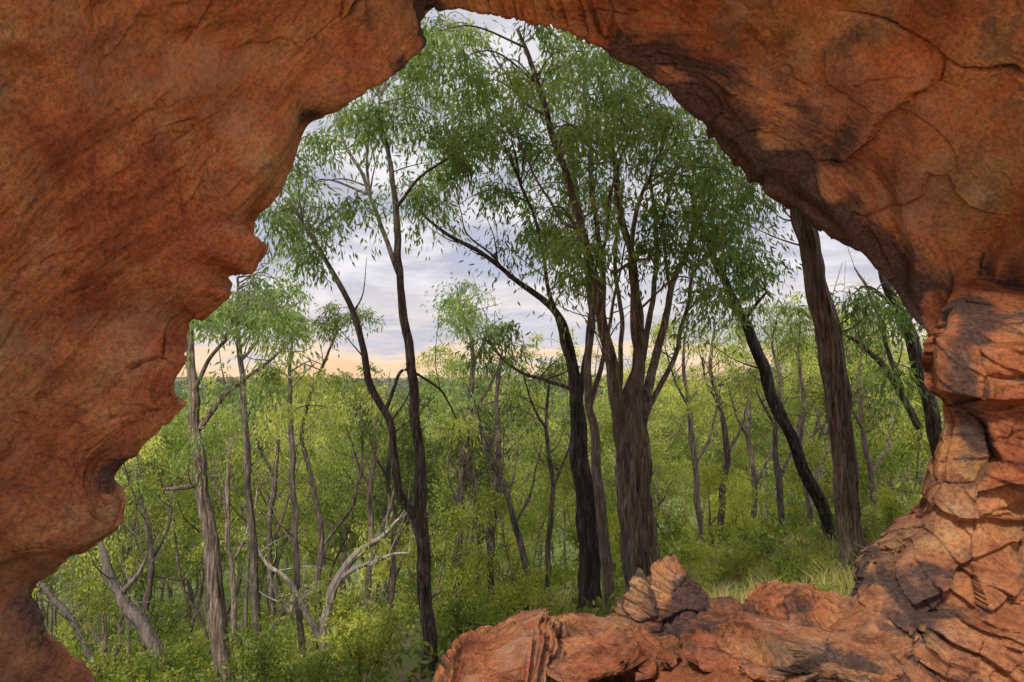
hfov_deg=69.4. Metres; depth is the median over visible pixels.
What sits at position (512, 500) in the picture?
forest tree
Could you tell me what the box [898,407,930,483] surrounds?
gum tree
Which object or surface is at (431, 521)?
forest tree
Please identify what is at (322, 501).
gum tree
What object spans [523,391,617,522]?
gum tree
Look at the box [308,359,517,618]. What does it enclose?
gum tree
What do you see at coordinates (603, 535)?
gum tree
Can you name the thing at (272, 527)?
gum tree
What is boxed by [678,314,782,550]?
gum tree
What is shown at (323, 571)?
sapling
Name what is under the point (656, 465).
gum tree
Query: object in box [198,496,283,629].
gum tree
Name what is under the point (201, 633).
shrub
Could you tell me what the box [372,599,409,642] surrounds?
shrub
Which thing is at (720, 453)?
gum tree
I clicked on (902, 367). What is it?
gum tree
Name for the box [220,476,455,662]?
gum tree
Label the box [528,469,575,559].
forest tree
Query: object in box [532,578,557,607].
shrub
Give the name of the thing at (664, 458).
gum tree
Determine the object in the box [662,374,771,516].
gum tree
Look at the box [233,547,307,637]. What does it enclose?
sapling
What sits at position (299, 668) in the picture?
ground cover
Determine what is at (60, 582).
gum tree
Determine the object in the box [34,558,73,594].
gum tree
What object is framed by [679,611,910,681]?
boulder
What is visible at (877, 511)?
shrub
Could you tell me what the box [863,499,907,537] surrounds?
shrub
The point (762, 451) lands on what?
gum tree
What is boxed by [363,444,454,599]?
forest tree
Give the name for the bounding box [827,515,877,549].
shrub
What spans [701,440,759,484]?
forest tree
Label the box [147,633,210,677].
shrub
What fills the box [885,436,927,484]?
gum tree
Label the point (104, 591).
gum tree
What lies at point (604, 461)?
gum tree
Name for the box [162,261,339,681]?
gum tree
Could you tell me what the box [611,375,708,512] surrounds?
gum tree
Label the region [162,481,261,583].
forest tree
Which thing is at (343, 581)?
forest tree
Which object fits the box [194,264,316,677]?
gum tree
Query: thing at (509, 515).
gum tree
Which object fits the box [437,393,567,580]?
gum tree
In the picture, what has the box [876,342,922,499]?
gum tree
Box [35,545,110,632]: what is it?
gum tree
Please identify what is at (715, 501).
sapling
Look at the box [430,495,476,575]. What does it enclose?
forest tree
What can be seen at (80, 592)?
sapling
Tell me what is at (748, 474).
gum tree
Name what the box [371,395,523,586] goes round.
gum tree
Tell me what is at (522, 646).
boulder
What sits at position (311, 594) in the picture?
sapling
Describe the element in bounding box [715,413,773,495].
gum tree
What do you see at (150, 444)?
gum tree
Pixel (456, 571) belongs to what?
sapling
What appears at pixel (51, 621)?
gum tree
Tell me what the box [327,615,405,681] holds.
shrub
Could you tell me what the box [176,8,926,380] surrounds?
sky
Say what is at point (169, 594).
forest tree
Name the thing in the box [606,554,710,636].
boulder
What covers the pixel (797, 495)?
sapling
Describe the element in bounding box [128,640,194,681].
shrub
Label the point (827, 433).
gum tree
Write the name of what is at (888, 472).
sapling
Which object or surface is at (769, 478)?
gum tree
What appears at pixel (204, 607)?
gum tree
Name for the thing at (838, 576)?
grass
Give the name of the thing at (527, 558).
sapling
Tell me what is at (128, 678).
shrub
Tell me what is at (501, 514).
gum tree
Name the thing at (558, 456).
gum tree
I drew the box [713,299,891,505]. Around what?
gum tree
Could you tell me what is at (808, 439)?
forest tree
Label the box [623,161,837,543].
gum tree
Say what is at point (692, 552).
shrub
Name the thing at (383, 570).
sapling
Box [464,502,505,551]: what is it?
gum tree
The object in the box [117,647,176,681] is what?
shrub
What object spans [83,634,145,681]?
shrub
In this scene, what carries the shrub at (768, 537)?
on the ground at (408, 667)
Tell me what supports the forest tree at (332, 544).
on the ground at (408, 667)
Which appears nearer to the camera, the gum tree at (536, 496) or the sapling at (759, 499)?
the sapling at (759, 499)
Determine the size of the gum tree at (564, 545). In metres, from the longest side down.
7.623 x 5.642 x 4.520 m
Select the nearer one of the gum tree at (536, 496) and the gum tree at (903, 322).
the gum tree at (903, 322)
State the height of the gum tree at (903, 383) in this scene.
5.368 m
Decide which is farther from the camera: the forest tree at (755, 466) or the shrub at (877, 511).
the forest tree at (755, 466)
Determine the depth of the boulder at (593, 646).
3.58 m
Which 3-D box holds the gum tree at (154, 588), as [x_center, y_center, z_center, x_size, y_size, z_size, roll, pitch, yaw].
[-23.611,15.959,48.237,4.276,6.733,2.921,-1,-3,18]
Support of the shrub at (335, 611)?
on the ground at (408, 667)
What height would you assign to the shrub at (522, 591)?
1.067 m
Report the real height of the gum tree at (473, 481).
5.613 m
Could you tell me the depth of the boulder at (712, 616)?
3.82 m
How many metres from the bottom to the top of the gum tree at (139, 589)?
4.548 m
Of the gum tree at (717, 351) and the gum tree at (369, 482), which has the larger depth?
the gum tree at (717, 351)
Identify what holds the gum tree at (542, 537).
on the ground at (408, 667)
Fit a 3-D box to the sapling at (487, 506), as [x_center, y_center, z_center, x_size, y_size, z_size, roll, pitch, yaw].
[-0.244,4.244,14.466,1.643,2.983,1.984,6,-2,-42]
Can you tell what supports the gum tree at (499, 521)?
on the ground at (408, 667)
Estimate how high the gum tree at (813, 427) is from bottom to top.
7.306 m
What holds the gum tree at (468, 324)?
on the ground at (408, 667)
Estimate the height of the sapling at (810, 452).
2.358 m
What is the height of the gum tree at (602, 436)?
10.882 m
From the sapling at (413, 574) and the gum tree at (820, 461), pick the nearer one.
the sapling at (413, 574)
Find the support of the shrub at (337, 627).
on the ground at (408, 667)
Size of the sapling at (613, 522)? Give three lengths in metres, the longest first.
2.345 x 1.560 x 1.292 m
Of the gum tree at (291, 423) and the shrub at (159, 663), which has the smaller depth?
the shrub at (159, 663)
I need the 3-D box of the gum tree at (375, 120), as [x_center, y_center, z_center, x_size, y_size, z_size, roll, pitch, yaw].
[-1.970,0.207,9.773,4.041,9.440,3.666,0,-3,0]
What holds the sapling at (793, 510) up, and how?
on the ground at (408, 667)
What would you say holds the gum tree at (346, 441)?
on the ground at (408, 667)
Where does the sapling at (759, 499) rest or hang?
on the ground at (408, 667)
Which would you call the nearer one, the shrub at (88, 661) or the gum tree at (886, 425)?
the shrub at (88, 661)
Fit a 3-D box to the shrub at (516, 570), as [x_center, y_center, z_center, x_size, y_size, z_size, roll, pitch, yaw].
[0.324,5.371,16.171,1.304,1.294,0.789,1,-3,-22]
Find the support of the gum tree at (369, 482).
on the ground at (408, 667)
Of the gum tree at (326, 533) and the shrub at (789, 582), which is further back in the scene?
the gum tree at (326, 533)
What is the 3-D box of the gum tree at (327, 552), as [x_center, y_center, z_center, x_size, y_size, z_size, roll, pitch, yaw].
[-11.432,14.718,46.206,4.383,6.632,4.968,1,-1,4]
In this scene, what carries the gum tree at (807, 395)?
on the ground at (408, 667)
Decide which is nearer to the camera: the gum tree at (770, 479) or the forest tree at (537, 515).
the gum tree at (770, 479)
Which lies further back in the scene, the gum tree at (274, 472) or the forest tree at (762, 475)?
the forest tree at (762, 475)
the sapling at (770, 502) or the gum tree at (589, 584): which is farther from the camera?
the sapling at (770, 502)
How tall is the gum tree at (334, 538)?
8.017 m
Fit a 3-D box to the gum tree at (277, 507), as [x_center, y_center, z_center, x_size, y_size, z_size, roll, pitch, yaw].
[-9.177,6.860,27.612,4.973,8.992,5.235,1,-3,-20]
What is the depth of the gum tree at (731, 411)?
23.52 m
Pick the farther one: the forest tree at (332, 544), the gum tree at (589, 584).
the forest tree at (332, 544)
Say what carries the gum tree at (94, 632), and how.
on the ground at (408, 667)
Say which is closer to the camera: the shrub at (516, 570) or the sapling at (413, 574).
the shrub at (516, 570)
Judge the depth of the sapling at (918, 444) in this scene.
15.37 m
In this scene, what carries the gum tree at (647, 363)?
on the ground at (408, 667)
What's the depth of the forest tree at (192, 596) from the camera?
51.80 m
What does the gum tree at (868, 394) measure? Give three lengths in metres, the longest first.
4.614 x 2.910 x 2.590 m
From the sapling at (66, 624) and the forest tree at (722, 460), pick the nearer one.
the sapling at (66, 624)
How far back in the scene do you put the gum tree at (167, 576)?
44.01 m
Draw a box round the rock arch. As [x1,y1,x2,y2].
[0,0,1023,681]
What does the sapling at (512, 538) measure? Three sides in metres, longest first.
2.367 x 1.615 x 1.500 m
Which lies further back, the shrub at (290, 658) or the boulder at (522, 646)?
the shrub at (290, 658)
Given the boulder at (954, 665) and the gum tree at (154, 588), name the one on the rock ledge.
the boulder at (954, 665)
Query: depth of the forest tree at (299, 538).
53.30 m
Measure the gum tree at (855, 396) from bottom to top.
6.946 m
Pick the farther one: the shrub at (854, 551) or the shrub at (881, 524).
the shrub at (881, 524)
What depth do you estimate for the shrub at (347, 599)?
20.14 m
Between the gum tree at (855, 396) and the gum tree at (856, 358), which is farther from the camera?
the gum tree at (855, 396)
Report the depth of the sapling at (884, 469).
14.43 m
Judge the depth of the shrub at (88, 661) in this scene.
13.11 m
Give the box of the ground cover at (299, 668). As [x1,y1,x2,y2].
[43,478,922,681]
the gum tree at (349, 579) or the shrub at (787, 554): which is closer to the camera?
the shrub at (787, 554)
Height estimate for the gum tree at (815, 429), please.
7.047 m
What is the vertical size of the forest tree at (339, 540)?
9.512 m
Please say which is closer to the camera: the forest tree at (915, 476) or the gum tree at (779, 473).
the gum tree at (779, 473)
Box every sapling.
[50,620,97,664]
[55,573,140,663]
[88,621,131,666]
[114,588,202,672]
[162,618,200,658]
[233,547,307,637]
[278,564,339,646]
[300,577,337,617]
[340,515,446,625]
[385,535,464,611]
[395,503,488,614]
[402,553,450,619]
[431,537,496,616]
[432,554,450,605]
[459,482,545,594]
[482,528,544,597]
[505,551,537,565]
[539,493,621,573]
[605,475,664,550]
[607,508,619,565]
[653,496,697,558]
[672,490,713,541]
[680,451,767,548]
[697,482,738,542]
[705,464,760,523]
[705,490,748,520]
[717,475,772,542]
[719,482,763,542]
[757,489,776,527]
[760,472,806,529]
[763,435,832,507]
[770,461,832,536]
[783,462,815,514]
[824,481,871,520]
[853,419,922,509]
[854,415,924,495]
[856,407,926,495]
[860,451,918,497]
[874,384,944,497]
[901,434,929,493]
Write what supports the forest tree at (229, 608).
on the ground at (408, 667)
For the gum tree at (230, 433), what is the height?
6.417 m
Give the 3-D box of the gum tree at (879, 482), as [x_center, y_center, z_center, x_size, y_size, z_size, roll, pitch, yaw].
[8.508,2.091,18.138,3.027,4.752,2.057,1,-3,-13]
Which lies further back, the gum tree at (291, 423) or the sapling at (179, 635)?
the sapling at (179, 635)
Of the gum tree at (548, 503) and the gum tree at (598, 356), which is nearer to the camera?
the gum tree at (598, 356)
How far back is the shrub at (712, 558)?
10.96 m
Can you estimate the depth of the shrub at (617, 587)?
11.29 m
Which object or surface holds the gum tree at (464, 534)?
on the ground at (408, 667)
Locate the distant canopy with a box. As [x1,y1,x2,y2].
[161,374,940,463]
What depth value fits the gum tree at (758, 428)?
24.68 m
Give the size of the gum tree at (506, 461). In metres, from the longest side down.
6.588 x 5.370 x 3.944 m
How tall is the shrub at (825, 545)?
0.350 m
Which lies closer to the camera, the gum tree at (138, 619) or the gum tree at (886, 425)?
the gum tree at (138, 619)
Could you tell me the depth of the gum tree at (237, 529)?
21.45 m
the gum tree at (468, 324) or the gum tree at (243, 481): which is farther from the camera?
the gum tree at (243, 481)
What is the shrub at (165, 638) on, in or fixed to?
on the ground at (408, 667)
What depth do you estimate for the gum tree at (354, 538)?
40.03 m
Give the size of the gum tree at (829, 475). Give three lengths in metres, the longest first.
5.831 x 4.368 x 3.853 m
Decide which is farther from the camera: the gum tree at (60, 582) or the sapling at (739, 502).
the gum tree at (60, 582)
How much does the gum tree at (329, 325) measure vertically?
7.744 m
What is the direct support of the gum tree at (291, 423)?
on the ground at (408, 667)
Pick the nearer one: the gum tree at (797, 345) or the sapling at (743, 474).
the gum tree at (797, 345)
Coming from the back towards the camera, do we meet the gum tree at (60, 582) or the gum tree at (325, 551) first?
the gum tree at (325, 551)
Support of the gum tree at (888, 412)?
on the ground at (408, 667)
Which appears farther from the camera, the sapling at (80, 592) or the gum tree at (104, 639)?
the gum tree at (104, 639)
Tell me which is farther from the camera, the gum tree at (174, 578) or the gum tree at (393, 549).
the gum tree at (174, 578)
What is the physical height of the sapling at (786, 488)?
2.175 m
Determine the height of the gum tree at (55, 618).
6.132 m
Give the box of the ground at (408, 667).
[42,379,913,681]
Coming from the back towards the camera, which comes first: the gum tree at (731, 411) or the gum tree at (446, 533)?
the gum tree at (446, 533)
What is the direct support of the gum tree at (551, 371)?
on the ground at (408, 667)
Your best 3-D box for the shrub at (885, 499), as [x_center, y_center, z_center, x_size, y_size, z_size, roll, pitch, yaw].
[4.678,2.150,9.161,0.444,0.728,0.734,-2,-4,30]
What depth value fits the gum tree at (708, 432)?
42.23 m
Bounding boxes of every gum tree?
[32,426,165,613]
[33,555,76,640]
[33,555,106,681]
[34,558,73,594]
[35,466,146,601]
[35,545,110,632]
[44,501,129,638]
[53,406,258,658]
[56,423,215,666]
[57,551,135,630]
[64,430,231,671]
[67,463,194,652]
[76,511,131,646]
[88,435,215,670]
[88,493,180,681]
[91,522,153,639]
[98,516,136,624]
[104,548,182,603]
[109,452,182,646]
[116,452,187,667]
[117,493,242,632]
[120,399,333,658]
[120,467,200,625]
[120,513,169,608]
[121,406,301,664]
[124,417,242,627]
[132,506,216,627]
[132,520,199,630]
[134,565,173,620]
[153,415,270,523]
[158,397,300,649]
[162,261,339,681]
[162,371,367,637]
[163,497,240,622]
[174,546,229,597]
[186,466,269,622]
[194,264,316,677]
[197,406,335,614]
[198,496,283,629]
[206,412,359,629]
[206,416,289,658]
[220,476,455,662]
[233,522,308,601]
[236,289,357,664]
[239,399,312,629]
[244,526,322,620]
[251,36,507,678]
[252,458,330,615]
[266,407,404,586]
[267,378,386,605]
[268,300,408,648]
[268,431,390,588]
[285,464,386,597]
[288,507,347,579]
[296,405,442,603]
[298,534,362,577]
[300,502,356,579]
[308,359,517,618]
[316,369,453,606]
[319,443,447,629]
[322,480,428,587]
[327,478,406,575]
[335,397,440,621]
[336,379,396,629]
[360,71,625,613]
[363,400,486,560]
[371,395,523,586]
[379,326,577,563]
[389,7,785,598]
[399,387,543,563]
[408,272,524,614]
[422,369,570,593]
[425,433,516,541]
[426,388,540,589]
[426,405,548,589]
[428,370,546,596]
[429,425,504,606]
[430,482,486,590]
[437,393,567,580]
[453,339,561,603]
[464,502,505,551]
[466,471,541,540]
[468,473,537,564]
[485,472,558,552]
[497,353,605,591]
[498,141,653,614]
[503,426,571,561]
[505,401,601,575]
[505,427,610,565]
[513,482,574,562]
[515,471,567,530]
[520,431,612,547]
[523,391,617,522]
[544,343,697,469]
[544,435,659,526]
[547,422,615,530]
[555,400,611,527]
[557,313,746,478]
[571,382,709,554]
[585,365,728,517]
[587,388,679,480]
[587,431,615,512]
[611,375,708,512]
[612,425,695,543]
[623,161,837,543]
[624,327,772,490]
[646,304,751,548]
[647,385,684,531]
[650,418,691,539]
[651,467,676,519]
[654,378,768,529]
[659,381,745,455]
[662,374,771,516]
[663,383,758,523]
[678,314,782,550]
[682,431,759,492]
[694,400,778,480]
[710,350,803,528]
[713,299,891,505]
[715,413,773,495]
[725,376,828,525]
[730,373,831,510]
[731,346,859,514]
[731,413,785,506]
[736,201,871,579]
[737,292,825,543]
[739,353,820,522]
[740,298,897,503]
[741,264,914,515]
[749,298,881,534]
[755,449,790,503]
[756,421,828,504]
[761,312,908,493]
[770,302,904,475]
[771,316,921,513]
[781,402,852,469]
[790,333,899,484]
[797,312,909,517]
[798,380,899,462]
[799,319,920,497]
[800,334,903,493]
[802,246,941,456]
[805,431,832,500]
[824,381,926,495]
[824,461,832,495]
[853,383,909,463]
[857,347,941,495]
[870,320,943,428]
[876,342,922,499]
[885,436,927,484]
[891,342,930,461]
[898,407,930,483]
[907,450,931,484]
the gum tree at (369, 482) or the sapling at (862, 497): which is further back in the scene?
the gum tree at (369, 482)
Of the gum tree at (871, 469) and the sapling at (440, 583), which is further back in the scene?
the sapling at (440, 583)
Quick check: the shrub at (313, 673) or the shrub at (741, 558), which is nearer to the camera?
the shrub at (313, 673)
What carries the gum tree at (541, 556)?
on the ground at (408, 667)
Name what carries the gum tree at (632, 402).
on the ground at (408, 667)
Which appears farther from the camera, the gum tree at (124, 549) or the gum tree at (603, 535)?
the gum tree at (124, 549)
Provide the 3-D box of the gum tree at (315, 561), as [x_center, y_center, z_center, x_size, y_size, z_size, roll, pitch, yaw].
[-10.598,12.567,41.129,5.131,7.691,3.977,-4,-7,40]
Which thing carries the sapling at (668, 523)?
on the ground at (408, 667)
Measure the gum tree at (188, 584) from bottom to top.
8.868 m
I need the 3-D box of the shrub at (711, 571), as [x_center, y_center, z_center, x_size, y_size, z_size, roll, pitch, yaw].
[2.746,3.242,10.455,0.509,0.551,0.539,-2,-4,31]
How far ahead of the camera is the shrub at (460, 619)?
10.84 m
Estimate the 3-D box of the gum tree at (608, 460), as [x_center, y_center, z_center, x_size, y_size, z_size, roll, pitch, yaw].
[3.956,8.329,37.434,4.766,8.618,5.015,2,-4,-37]
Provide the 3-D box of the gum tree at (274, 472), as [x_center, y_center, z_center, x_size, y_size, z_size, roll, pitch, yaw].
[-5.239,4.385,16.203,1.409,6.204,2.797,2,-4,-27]
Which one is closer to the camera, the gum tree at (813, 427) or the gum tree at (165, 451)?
the gum tree at (165, 451)
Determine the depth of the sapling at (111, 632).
23.84 m
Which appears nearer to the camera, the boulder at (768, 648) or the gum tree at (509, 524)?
the boulder at (768, 648)
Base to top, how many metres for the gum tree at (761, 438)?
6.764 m
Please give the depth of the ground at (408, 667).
69.19 m
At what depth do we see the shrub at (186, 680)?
10.70 m
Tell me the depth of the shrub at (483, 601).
13.03 m
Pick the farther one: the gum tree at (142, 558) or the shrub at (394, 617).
the gum tree at (142, 558)
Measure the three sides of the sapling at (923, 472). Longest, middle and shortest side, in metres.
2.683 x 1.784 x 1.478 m
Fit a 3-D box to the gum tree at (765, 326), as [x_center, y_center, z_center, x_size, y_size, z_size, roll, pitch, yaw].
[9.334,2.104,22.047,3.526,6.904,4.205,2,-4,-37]
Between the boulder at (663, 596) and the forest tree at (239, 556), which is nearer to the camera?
the boulder at (663, 596)
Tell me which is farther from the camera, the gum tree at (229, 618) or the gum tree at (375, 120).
the gum tree at (229, 618)
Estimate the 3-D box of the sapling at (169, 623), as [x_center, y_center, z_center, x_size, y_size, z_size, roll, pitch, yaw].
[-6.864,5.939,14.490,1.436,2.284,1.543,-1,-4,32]
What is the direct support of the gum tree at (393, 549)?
on the ground at (408, 667)
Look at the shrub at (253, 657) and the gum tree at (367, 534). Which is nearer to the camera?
the shrub at (253, 657)
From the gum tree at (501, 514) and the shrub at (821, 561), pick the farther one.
the gum tree at (501, 514)
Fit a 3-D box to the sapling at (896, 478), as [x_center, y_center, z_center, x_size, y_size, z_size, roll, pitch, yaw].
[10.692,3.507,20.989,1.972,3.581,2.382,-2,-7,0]
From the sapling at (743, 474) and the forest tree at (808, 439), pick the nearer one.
the sapling at (743, 474)
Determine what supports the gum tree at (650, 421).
on the ground at (408, 667)
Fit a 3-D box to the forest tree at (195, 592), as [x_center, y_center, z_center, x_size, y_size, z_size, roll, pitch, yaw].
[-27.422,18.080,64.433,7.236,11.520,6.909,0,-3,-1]
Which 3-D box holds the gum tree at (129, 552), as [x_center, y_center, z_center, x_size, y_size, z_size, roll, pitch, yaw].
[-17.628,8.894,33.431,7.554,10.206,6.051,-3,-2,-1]
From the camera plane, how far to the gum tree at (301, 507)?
21.09 m
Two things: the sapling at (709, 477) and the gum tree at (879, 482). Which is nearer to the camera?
the sapling at (709, 477)
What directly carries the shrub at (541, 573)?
on the ground at (408, 667)
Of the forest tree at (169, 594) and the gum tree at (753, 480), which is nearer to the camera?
the gum tree at (753, 480)
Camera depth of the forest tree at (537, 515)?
63.54 m
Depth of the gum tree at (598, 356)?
26.35 m
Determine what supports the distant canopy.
on the ground at (408, 667)
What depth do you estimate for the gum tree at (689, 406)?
13.86 m
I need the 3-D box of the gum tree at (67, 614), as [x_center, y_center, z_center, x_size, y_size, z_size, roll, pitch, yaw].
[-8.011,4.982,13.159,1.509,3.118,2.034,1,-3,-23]
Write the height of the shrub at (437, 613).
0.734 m
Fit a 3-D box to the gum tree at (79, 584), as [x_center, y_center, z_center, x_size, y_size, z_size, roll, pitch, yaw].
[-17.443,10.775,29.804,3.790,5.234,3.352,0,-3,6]
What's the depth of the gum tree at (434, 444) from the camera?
20.69 m
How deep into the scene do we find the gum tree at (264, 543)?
35.30 m
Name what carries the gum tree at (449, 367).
on the ground at (408, 667)
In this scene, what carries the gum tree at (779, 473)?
on the ground at (408, 667)
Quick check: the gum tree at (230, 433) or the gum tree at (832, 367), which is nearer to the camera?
the gum tree at (832, 367)
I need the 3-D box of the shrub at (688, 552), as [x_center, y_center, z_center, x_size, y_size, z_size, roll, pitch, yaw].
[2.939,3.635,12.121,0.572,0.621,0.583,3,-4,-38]
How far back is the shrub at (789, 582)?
7.37 m
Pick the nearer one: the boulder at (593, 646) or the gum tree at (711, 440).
the boulder at (593, 646)
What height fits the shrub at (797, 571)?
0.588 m
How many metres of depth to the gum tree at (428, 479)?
19.03 m
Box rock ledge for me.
[498,620,826,681]
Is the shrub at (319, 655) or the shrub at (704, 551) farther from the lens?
the shrub at (704, 551)
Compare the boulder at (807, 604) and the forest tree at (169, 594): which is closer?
the boulder at (807, 604)
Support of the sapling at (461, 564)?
on the ground at (408, 667)
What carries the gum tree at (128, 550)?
on the ground at (408, 667)
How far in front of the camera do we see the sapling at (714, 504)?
22.92 m
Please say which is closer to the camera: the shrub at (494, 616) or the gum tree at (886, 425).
the shrub at (494, 616)
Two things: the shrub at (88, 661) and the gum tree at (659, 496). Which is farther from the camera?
the gum tree at (659, 496)
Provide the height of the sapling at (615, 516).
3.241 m
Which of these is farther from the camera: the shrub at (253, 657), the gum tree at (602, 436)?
the gum tree at (602, 436)
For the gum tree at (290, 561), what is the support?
on the ground at (408, 667)
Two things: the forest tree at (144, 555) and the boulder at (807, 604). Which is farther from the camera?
the forest tree at (144, 555)
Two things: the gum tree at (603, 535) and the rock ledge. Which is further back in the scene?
the gum tree at (603, 535)
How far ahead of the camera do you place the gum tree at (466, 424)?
13.81 m
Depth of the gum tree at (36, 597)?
21.26 m
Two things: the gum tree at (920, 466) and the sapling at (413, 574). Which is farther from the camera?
the gum tree at (920, 466)
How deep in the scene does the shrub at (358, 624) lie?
11.71 m
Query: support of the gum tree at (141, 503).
on the ground at (408, 667)
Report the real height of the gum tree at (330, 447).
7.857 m
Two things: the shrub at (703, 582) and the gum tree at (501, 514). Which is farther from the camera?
the gum tree at (501, 514)
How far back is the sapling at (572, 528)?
14.60 m
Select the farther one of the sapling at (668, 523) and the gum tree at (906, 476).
the gum tree at (906, 476)
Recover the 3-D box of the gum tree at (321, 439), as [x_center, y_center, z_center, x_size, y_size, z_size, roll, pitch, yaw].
[-7.764,5.556,23.338,7.494,9.194,5.504,3,-5,-29]
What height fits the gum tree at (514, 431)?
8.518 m
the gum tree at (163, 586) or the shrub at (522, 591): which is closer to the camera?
the shrub at (522, 591)
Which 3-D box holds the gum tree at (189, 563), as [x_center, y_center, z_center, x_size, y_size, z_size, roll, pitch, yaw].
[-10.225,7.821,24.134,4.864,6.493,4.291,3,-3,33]
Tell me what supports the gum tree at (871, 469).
on the ground at (408, 667)
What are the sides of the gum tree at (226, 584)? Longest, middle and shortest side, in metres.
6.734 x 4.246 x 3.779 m
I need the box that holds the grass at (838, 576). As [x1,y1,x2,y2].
[536,495,921,616]
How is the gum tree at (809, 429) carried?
on the ground at (408, 667)
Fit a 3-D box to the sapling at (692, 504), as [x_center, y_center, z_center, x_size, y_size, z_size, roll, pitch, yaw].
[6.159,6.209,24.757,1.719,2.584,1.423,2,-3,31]
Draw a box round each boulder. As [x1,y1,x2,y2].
[433,606,564,681]
[546,611,681,681]
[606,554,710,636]
[672,596,758,638]
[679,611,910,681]
[744,579,924,662]
[924,628,993,681]
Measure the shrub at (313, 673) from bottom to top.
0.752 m
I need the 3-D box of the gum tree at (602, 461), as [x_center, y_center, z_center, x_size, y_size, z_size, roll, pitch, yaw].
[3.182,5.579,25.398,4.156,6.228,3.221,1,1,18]
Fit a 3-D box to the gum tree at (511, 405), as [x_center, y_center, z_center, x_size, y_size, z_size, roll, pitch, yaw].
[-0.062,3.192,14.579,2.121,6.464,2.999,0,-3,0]
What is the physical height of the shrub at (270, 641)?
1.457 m
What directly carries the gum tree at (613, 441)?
on the ground at (408, 667)
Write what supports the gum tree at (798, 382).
on the ground at (408, 667)
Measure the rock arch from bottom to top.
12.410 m
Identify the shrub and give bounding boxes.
[71,651,104,675]
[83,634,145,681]
[116,646,192,681]
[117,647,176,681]
[117,672,143,681]
[122,627,203,681]
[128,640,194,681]
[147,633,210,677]
[159,674,189,681]
[195,626,211,661]
[200,622,286,681]
[232,612,292,681]
[255,626,312,681]
[292,643,340,681]
[299,655,348,681]
[304,585,357,647]
[313,605,389,679]
[318,598,382,653]
[322,591,363,633]
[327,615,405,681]
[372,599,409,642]
[432,601,455,634]
[436,588,487,648]
[461,581,509,625]
[469,583,535,626]
[489,565,554,612]
[503,554,545,595]
[513,535,576,592]
[514,585,567,615]
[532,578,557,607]
[601,579,621,602]
[673,540,708,571]
[674,544,705,567]
[687,554,723,585]
[692,543,710,561]
[692,570,717,596]
[699,544,730,574]
[719,537,766,589]
[739,529,775,564]
[755,525,787,555]
[759,526,781,544]
[767,555,808,583]
[773,559,835,591]
[775,546,809,571]
[803,540,840,578]
[814,532,836,554]
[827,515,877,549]
[836,526,872,568]
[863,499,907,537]
[864,496,908,523]
[871,485,906,528]
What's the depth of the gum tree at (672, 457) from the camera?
28.28 m
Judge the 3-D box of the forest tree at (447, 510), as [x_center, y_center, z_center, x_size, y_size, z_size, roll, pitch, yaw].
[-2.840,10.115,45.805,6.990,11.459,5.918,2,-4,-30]
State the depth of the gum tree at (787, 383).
21.68 m
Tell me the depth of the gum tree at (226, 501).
15.80 m
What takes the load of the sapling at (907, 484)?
on the ground at (408, 667)
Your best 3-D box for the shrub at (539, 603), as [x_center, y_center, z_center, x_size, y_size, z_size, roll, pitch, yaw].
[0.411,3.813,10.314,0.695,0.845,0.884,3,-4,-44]
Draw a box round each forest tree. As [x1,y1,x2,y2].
[114,513,168,610]
[117,467,217,620]
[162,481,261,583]
[174,492,216,624]
[193,566,198,602]
[219,442,291,611]
[220,460,273,614]
[247,381,381,606]
[260,458,342,582]
[298,525,348,603]
[332,502,408,580]
[338,459,444,599]
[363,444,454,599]
[428,414,513,562]
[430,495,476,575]
[471,452,533,569]
[500,476,559,549]
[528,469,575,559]
[553,420,655,507]
[657,417,734,517]
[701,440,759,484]
[721,399,820,517]
[743,429,792,516]
[771,416,832,482]
[908,462,925,487]
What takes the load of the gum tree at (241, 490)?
on the ground at (408, 667)
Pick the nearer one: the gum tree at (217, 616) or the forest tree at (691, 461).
the gum tree at (217, 616)
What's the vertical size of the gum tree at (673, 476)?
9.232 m
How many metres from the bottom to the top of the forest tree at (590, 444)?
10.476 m
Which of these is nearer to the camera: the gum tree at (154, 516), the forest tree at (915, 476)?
the gum tree at (154, 516)
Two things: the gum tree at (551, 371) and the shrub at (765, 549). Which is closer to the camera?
the shrub at (765, 549)
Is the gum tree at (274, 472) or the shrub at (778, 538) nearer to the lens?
the shrub at (778, 538)
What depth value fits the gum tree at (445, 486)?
42.45 m
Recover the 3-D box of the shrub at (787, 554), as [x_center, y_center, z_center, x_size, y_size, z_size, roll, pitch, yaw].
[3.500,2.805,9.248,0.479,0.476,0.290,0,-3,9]
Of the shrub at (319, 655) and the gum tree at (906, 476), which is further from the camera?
the gum tree at (906, 476)

